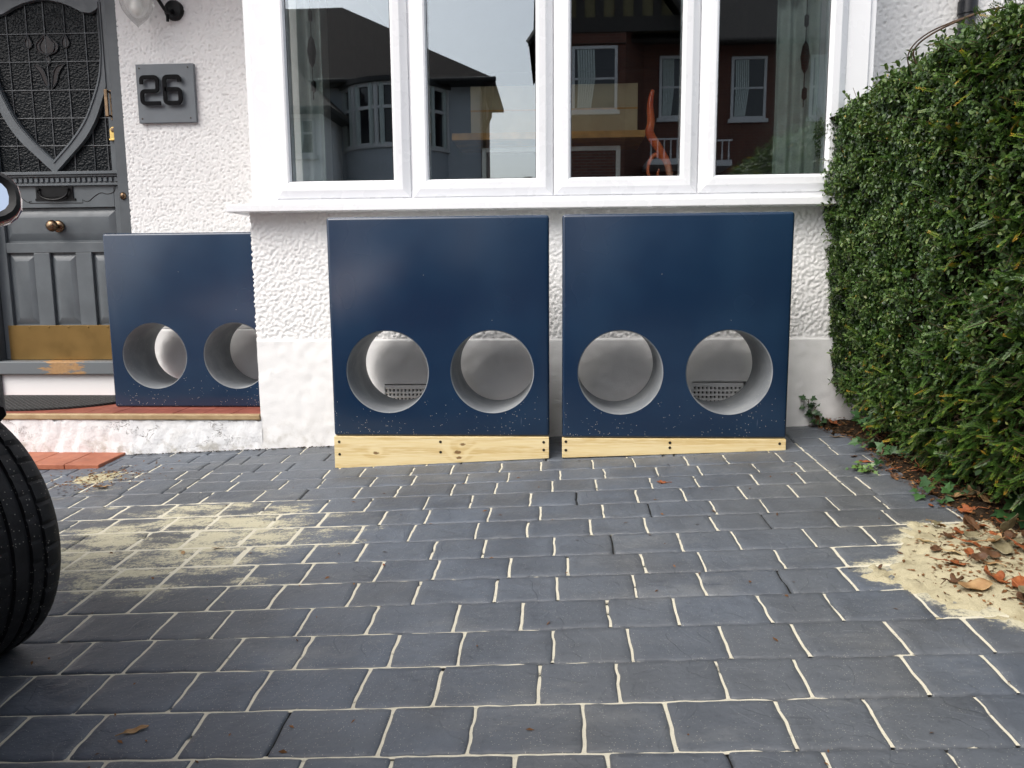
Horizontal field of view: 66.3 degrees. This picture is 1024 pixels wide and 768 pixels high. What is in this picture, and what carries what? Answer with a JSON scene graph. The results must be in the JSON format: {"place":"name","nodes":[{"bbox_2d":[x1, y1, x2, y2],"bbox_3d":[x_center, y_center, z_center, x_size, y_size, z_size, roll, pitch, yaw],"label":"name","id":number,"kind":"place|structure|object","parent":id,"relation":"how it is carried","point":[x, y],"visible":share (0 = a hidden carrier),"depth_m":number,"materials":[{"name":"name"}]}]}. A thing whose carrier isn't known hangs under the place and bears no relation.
{"place":"outdoors","nodes":[
{"label":"outdoors","id":0,"kind":"place"},
{"bbox_2d":[103,232,259,406],"bbox_3d":[-1.631,-0.346,4.189,0.900,0.896,0.327,0,8,3],"label":"blue block","id":1,"kind":"object","parent":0,"point":[195,292],"depth_m":4.03,"materials":[{"name":"blue metal"}]},
{"bbox_2d":[0,425,1023,767],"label":"driveway","id":2,"kind":"structure","parent":0,"point":[208,653],"depth_m":1.96,"materials":[{"name":"grey stone"}]},
{"bbox_2d":[0,172,60,654],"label":"parked car","id":3,"kind":"object","parent":2,"relation":"on","point":[30,555],"visible":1,"depth_m":1.81,"materials":[{"name":"black rubber"}]},
{"bbox_2d":[28,452,124,469],"bbox_3d":[-2.762,0.476,3.884,1.634,0.235,0.238,0,8,3],"label":"tiled step","id":4,"kind":"object","parent":2,"relation":"on","point":[63,460],"visible":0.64,"depth_m":3.81,"materials":[{"name":"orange tile"}]},
{"bbox_2d":[72,470,126,485],"bbox_3d":[-1.867,0.437,3.523,0.444,0.042,0.360,0,8,3],"label":"sand drift","id":5,"kind":"object","parent":2,"relation":"on","point":[92,480],"visible":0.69,"depth_m":3.52,"materials":[{"name":"beige sand"}]},
{"bbox_2d":[50,460,180,496],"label":"leaf litter","id":6,"kind":"object","parent":2,"relation":"on","point":[102,478],"visible":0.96,"depth_m":3.52,"materials":[{"name":"brown plant"}]},
{"bbox_2d":[115,725,148,735],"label":"fallen leaf","id":7,"kind":"object","parent":2,"relation":"on","point":[136,729],"visible":1,"depth_m":1.60,"materials":[{"name":"brown plant"}]},
{"bbox_2d":[133,446,329,455],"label":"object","id":8,"kind":"object","parent":2,"relation":"on","point":[231,450],"visible":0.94,"depth_m":3.88,"materials":[{"name":"plant"}]},
{"bbox_2d":[334,435,548,467],"bbox_3d":[-0.311,0.301,3.454,0.948,0.146,0.035,0,8,3],"label":"wedge board","id":9,"kind":"object","parent":2,"relation":"on","point":[367,450],"visible":1,"depth_m":3.44,"materials":[{"name":"brown wood"}]},
{"bbox_2d":[326,215,549,435],"bbox_3d":[-0.305,-0.264,3.537,0.950,0.947,0.345,0,8,3],"label":"blue block","id":10,"kind":"object","parent":9,"relation":"on","point":[440,291],"depth_m":3.35,"materials":[{"name":"blue paint"},{"name":"grey paint"}]},
{"bbox_2d":[30,464,1009,767],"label":"grit","id":11,"kind":"object","parent":2,"relation":"on","point":[548,622],"visible":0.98,"depth_m":1.91,"materials":[{"name":"beige sand"}]},
{"bbox_2d":[562,437,785,457],"bbox_3d":[0.693,0.276,3.385,0.952,0.087,0.035,0,8,3],"label":"wedge board","id":12,"kind":"object","parent":2,"relation":"on","point":[573,447],"visible":1,"depth_m":3.37,"materials":[{"name":"brown wood"}]},
{"bbox_2d":[562,212,794,437],"bbox_3d":[0.699,-0.261,3.472,0.954,0.950,0.346,0,8,3],"label":"blue block","id":13,"kind":"object","parent":12,"relation":"on","point":[673,290],"depth_m":3.29,"materials":[{"name":"dark blue paint"}]},
{"bbox_2d":[815,415,819,428],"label":"fallen leaf","id":14,"kind":"object","parent":2,"relation":"on","point":[817,417],"visible":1,"depth_m":3.67,"materials":[{"name":"brown plant"}]},
{"bbox_2d":[852,461,877,474],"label":"green weed","id":15,"kind":"object","parent":2,"relation":"on","point":[864,468],"visible":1,"depth_m":2.98,"materials":[{"name":"green plant"}]},
{"bbox_2d":[889,470,899,478],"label":"fallen leaf","id":16,"kind":"object","parent":2,"relation":"on","point":[894,476],"visible":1,"depth_m":2.90,"materials":[{"name":"brown plant"}]},
{"bbox_2d":[856,520,1023,622],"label":"sand heap","id":17,"kind":"object","parent":2,"relation":"on","point":[920,561],"visible":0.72,"depth_m":2.08,"materials":[{"name":"beige sand"}]},
{"bbox_2d":[916,538,936,542],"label":"fallen leaf","id":18,"kind":"object","parent":17,"relation":"on","point":[925,540],"visible":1,"depth_m":2.27,"materials":[{"name":"beige plant"}]},
{"bbox_2d":[925,520,941,524],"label":"fallen leaf","id":19,"kind":"object","parent":17,"relation":"on","point":[935,522],"visible":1,"depth_m":2.38,"materials":[{"name":"beige plant"}]},
{"bbox_2d":[930,544,941,550],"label":"fallen leaf","id":20,"kind":"object","parent":17,"relation":"on","point":[934,547],"visible":0.98,"depth_m":2.22,"materials":[{"name":"brown plant"}]},
{"bbox_2d":[930,557,966,564],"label":"fallen leaf","id":21,"kind":"object","parent":17,"relation":"on","point":[955,561],"visible":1,"depth_m":2.11,"materials":[{"name":"brown plant"}]},
{"bbox_2d":[940,531,960,537],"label":"fallen leaf","id":22,"kind":"object","parent":17,"relation":"on","point":[948,535],"visible":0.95,"depth_m":2.28,"materials":[{"name":"brown plant"}]},
{"bbox_2d":[940,547,962,554],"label":"fallen leaf","id":23,"kind":"object","parent":17,"relation":"on","point":[952,550],"visible":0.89,"depth_m":2.18,"materials":[{"name":"beige plant"}]},
{"bbox_2d":[941,573,963,583],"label":"fallen leaf","id":24,"kind":"object","parent":17,"relation":"on","point":[953,578],"visible":1,"depth_m":2.02,"materials":[{"name":"brown plant"}]},
{"bbox_2d":[895,519,1023,610],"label":"leaf litter","id":25,"kind":"object","parent":17,"relation":"on","point":[978,571],"visible":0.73,"depth_m":2.11,"materials":[{"name":"brown plant"}]},
{"bbox_2d":[954,527,972,533],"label":"fallen leaf","id":26,"kind":"object","parent":17,"relation":"on","point":[956,529],"visible":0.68,"depth_m":2.29,"materials":[{"name":"orange plant"}]},
{"bbox_2d":[964,548,973,554],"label":"fallen leaf","id":27,"kind":"object","parent":17,"relation":"on","point":[969,551],"visible":0.94,"depth_m":2.15,"materials":[{"name":"orange plant"}]},
{"bbox_2d":[963,516,975,530],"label":"fallen leaf","id":28,"kind":"object","parent":17,"relation":"on","point":[966,523],"visible":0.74,"depth_m":2.33,"materials":[{"name":"brown plant"}]},
{"bbox_2d":[952,536,993,549],"bbox_3d":[1.300,0.447,2.210,0.025,0.018,0.107,-8,11,-42],"label":"fallen leaf","id":29,"kind":"object","parent":17,"relation":"on","point":[975,543],"visible":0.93,"depth_m":2.21,"materials":[{"name":"brown plant"}]},
{"bbox_2d":[964,514,982,534],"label":"fallen leaf","id":30,"kind":"object","parent":17,"relation":"on","point":[972,522],"visible":0.99,"depth_m":2.32,"materials":[{"name":"brown plant"}]},
{"bbox_2d":[964,530,987,537],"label":"fallen leaf","id":31,"kind":"object","parent":17,"relation":"on","point":[971,534],"visible":1,"depth_m":2.24,"materials":[{"name":"beige plant"}]},
{"bbox_2d":[966,552,987,561],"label":"fallen leaf","id":32,"kind":"object","parent":17,"relation":"on","point":[979,556],"visible":1,"depth_m":2.09,"materials":[{"name":"brown plant"}]},
{"bbox_2d":[958,578,996,590],"bbox_3d":[1.182,0.506,1.975,0.127,0.022,0.049,-3,8,-15],"label":"fallen leaf","id":33,"kind":"object","parent":17,"relation":"on","point":[981,583],"visible":1,"depth_m":1.98,"materials":[{"name":"brown plant"}]},
{"bbox_2d":[973,533,1004,541],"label":"fallen leaf","id":34,"kind":"object","parent":17,"relation":"on","point":[992,539],"visible":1,"depth_m":2.16,"materials":[{"name":"beige plant"}]},
{"bbox_2d":[979,547,1007,557],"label":"fallen leaf","id":35,"kind":"object","parent":17,"relation":"on","point":[993,554],"visible":0.98,"depth_m":2.12,"materials":[{"name":"brown plant"}]},
{"bbox_2d":[981,560,1005,565],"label":"fallen leaf","id":36,"kind":"object","parent":17,"relation":"on","point":[993,562],"visible":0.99,"depth_m":2.08,"materials":[{"name":"brown plant"}]},
{"bbox_2d":[984,530,1003,534],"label":"fallen leaf","id":37,"kind":"object","parent":17,"relation":"on","point":[992,532],"visible":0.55,"depth_m":2.23,"materials":[{"name":"orange plant"}]},
{"bbox_2d":[984,531,1013,553],"bbox_3d":[1.337,0.436,2.152,0.036,0.039,0.089,-2,8,-13],"label":"fallen leaf","id":38,"kind":"object","parent":17,"relation":"on","point":[1002,545],"visible":1,"depth_m":2.15,"materials":[{"name":"beige plant"}]},
{"bbox_2d":[984,565,1018,585],"bbox_3d":[1.233,0.489,1.976,0.057,0.033,0.103,-1,8,-2],"label":"fallen leaf","id":39,"kind":"object","parent":17,"relation":"on","point":[999,576],"visible":1,"depth_m":2.00,"materials":[{"name":"brown plant"}]},
{"bbox_2d":[1002,531,1012,539],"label":"fallen leaf","id":40,"kind":"object","parent":17,"relation":"on","point":[1009,534],"visible":0.71,"depth_m":2.21,"materials":[{"name":"brown plant"}]},
{"bbox_2d":[998,527,1016,537],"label":"fallen leaf","id":41,"kind":"object","parent":17,"relation":"on","point":[1013,533],"visible":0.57,"depth_m":2.24,"materials":[{"name":"brown plant"}]},
{"bbox_2d":[998,513,1018,533],"bbox_3d":[1.372,0.403,2.170,0.052,0.108,0.073,2,8,19],"label":"fallen leaf","id":42,"kind":"object","parent":17,"relation":"on","point":[1005,525],"visible":0.98,"depth_m":2.16,"materials":[{"name":"plant"}]},
{"bbox_2d":[1008,538,1021,544],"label":"fallen leaf","id":43,"kind":"object","parent":17,"relation":"on","point":[1017,540],"visible":0.83,"depth_m":2.17,"materials":[{"name":"beige plant"}]},
{"bbox_2d":[1006,536,1023,549],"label":"fallen leaf","id":44,"kind":"object","parent":17,"relation":"on","point":[1020,545],"visible":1,"depth_m":2.15,"materials":[{"name":"brown plant"}]},
{"bbox_2d":[1012,591,1021,598],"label":"fallen leaf","id":45,"kind":"object","parent":17,"relation":"on","point":[1018,594],"visible":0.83,"depth_m":1.91,"materials":[{"name":"brown plant"}]},
{"bbox_2d":[1011,572,1023,587],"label":"fallen leaf","id":46,"kind":"object","parent":17,"relation":"on","point":[1018,580],"visible":0.66,"depth_m":1.97,"materials":[{"name":"orange plant"}]},
{"bbox_2d":[1018,585,1023,592],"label":"fallen leaf","id":47,"kind":"object","parent":17,"relation":"on","point":[1021,588],"visible":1,"depth_m":1.89,"materials":[{"name":"brown plant"}]},
{"bbox_2d":[290,401,1017,760],"bbox_3d":[-0.466,0.858,0.602,11.000,0.566,7.700,0,8,3],"label":"driveway base","id":48,"kind":"object","parent":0,"point":[682,551],"visible":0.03,"depth_m":2.54,"materials":[{"name":"concrete"}]},
{"bbox_2d":[808,416,1023,531],"bbox_3d":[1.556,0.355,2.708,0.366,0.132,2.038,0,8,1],"label":"leaf litter","id":49,"kind":"object","parent":0,"point":[923,470],"visible":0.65,"depth_m":2.90,"materials":[{"name":"brown plant"}]},
{"bbox_2d":[799,394,826,425],"bbox_3d":[1.446,0.130,3.670,0.205,0.157,0.086,2,8,19],"label":"ivy plant","id":50,"kind":"object","parent":49,"relation":"on","point":[811,406],"visible":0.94,"depth_m":3.68,"materials":[{"name":"green plant"}]},
{"bbox_2d":[848,409,906,465],"bbox_3d":[1.471,0.210,3.156,0.185,0.175,0.364,0,8,3],"label":"ivy plant","id":51,"kind":"object","parent":49,"relation":"on","point":[887,449],"visible":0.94,"depth_m":3.23,"materials":[{"name":"green plant"}]},
{"bbox_2d":[813,0,1023,510],"bbox_3d":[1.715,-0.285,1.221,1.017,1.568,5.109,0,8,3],"label":"privet hedge","id":52,"kind":"object","parent":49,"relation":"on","point":[865,227],"visible":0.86,"depth_m":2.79,"materials":[{"name":"green plant"}]},
{"bbox_2d":[908,466,976,503],"bbox_3d":[1.507,0.345,2.683,0.292,0.090,0.183,-5,9,-31],"label":"ivy plant","id":53,"kind":"object","parent":49,"relation":"on","point":[947,488],"visible":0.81,"depth_m":2.66,"materials":[{"name":"green plant"}]},
{"bbox_2d":[946,492,970,496],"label":"fallen leaf","id":54,"kind":"object","parent":49,"relation":"on","point":[955,494],"visible":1,"depth_m":2.60,"materials":[{"name":"brown plant"}]},
{"bbox_2d":[957,486,979,495],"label":"fallen leaf","id":55,"kind":"object","parent":49,"relation":"on","point":[976,489],"visible":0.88,"depth_m":2.60,"materials":[{"name":"brown plant"}]},
{"bbox_2d":[957,504,988,512],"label":"fallen leaf","id":56,"kind":"object","parent":49,"relation":"on","point":[966,508],"visible":1,"depth_m":2.51,"materials":[{"name":"orange plant"}]},
{"bbox_2d":[967,485,992,495],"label":"fallen leaf","id":57,"kind":"object","parent":49,"relation":"on","point":[969,487],"visible":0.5,"depth_m":2.60,"materials":[{"name":"brown plant"}]},
{"bbox_2d":[972,489,993,502],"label":"fallen leaf","id":58,"kind":"object","parent":49,"relation":"on","point":[984,498],"visible":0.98,"depth_m":2.53,"materials":[{"name":"brown plant"}]},
{"bbox_2d":[990,493,1023,528],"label":"ivy plant","id":59,"kind":"object","parent":49,"relation":"on","point":[1001,513],"visible":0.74,"depth_m":2.39,"materials":[{"name":"green plant"}]},
{"label":"ground","id":60,"kind":"structure","parent":0,"visible":0},
{"bbox_2d":[0,0,1023,454],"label":"house","id":61,"kind":"structure","parent":60,"relation":"on","point":[88,160],"depth_m":4.17,"materials":[{"name":"white paint"}]},
{"bbox_2d":[4,395,115,410],"bbox_3d":[-2.588,0.101,4.243,1.000,0.012,0.470,0,8,3],"label":"doormat","id":62,"kind":"object","parent":61,"relation":"on","point":[30,402],"visible":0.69,"depth_m":4.22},
{"bbox_2d":[0,0,120,359],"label":"front door","id":63,"kind":"structure","parent":61,"relation":"in","point":[57,144],"depth_m":4.40,"materials":[{"name":"grey paint"}]},
{"bbox_2d":[130,0,183,21],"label":"wall lantern","id":64,"kind":"object","parent":61,"relation":"attached to","point":[173,10],"depth_m":4.14,"materials":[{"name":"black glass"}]},
{"bbox_2d":[135,63,197,123],"bbox_3d":[-1.860,-1.562,4.209,0.318,0.303,0.048,0,8,3],"label":"house number sign","id":65,"kind":"object","parent":61,"relation":"attached to","point":[166,93],"visible":1,"depth_m":4.20,"materials":[{"name":"grey metal"}]},
{"bbox_2d":[296,0,325,180],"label":"curtain","id":66,"kind":"object","parent":61,"relation":"hanging from","point":[312,128],"visible":0.73,"depth_m":3.81,"materials":[{"name":"fabric"}]},
{"bbox_2d":[307,0,315,99],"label":"hanging ornament","id":67,"kind":"object","parent":61,"relation":"hanging from","point":[311,50],"visible":1,"depth_m":3.71,"materials":[{"name":"black metal"}]},
{"bbox_2d":[452,130,644,152],"bbox_3d":[0.198,-1.318,4.265,1.000,0.035,0.420,0,8,3],"label":"shelf board","id":68,"kind":"object","parent":61,"relation":"attached to","point":[478,142],"visible":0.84,"depth_m":4.09,"materials":[{"name":"orange wood"}]},
{"bbox_2d":[470,83,637,132],"bbox_3d":[0.229,-1.472,4.281,0.880,0.245,0.303,0,8,3],"label":"cardboard box","id":69,"kind":"object","parent":68,"relation":"on","point":[594,107],"visible":0.52,"depth_m":4.13,"materials":[{"name":"brown cardboard"}]},
{"bbox_2d":[482,145,619,177],"bbox_3d":[0.207,-1.080,4.171,0.730,0.350,0.030,0,8,3],"label":"picture frame","id":70,"kind":"object","parent":61,"relation":"attached to","point":[586,161],"visible":0.26,"depth_m":4.16,"materials":[{"name":"white plastic"}]},
{"bbox_2d":[226,0,876,215],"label":"bay window","id":71,"kind":"structure","parent":61,"relation":"in","point":[850,24],"depth_m":3.57,"materials":[{"name":"white plastic"}]},
{"bbox_2d":[645,90,672,175],"bbox_3d":[0.683,-1.109,3.665,0.145,0.514,0.042,0,8,3],"label":"glass sculpture","id":72,"kind":"object","parent":61,"relation":"on","point":[660,153],"visible":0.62,"depth_m":3.65,"materials":[{"name":"glass"}]},
{"bbox_2d":[772,0,821,173],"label":"curtain","id":73,"kind":"object","parent":61,"relation":"hanging from","point":[794,145],"visible":0.77,"depth_m":3.67,"materials":[{"name":"white fabric"}]},
{"bbox_2d":[800,0,809,106],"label":"hanging ornament","id":74,"kind":"object","parent":61,"relation":"hanging from","point":[805,56],"visible":1,"depth_m":3.58,"materials":[{"name":"black metal"}]},
{"bbox_2d":[957,0,978,34],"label":"drainpipe","id":75,"kind":"object","parent":61,"relation":"attached to","point":[965,8],"visible":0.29,"depth_m":3.87,"materials":[{"name":"black plastic"}]}
]}

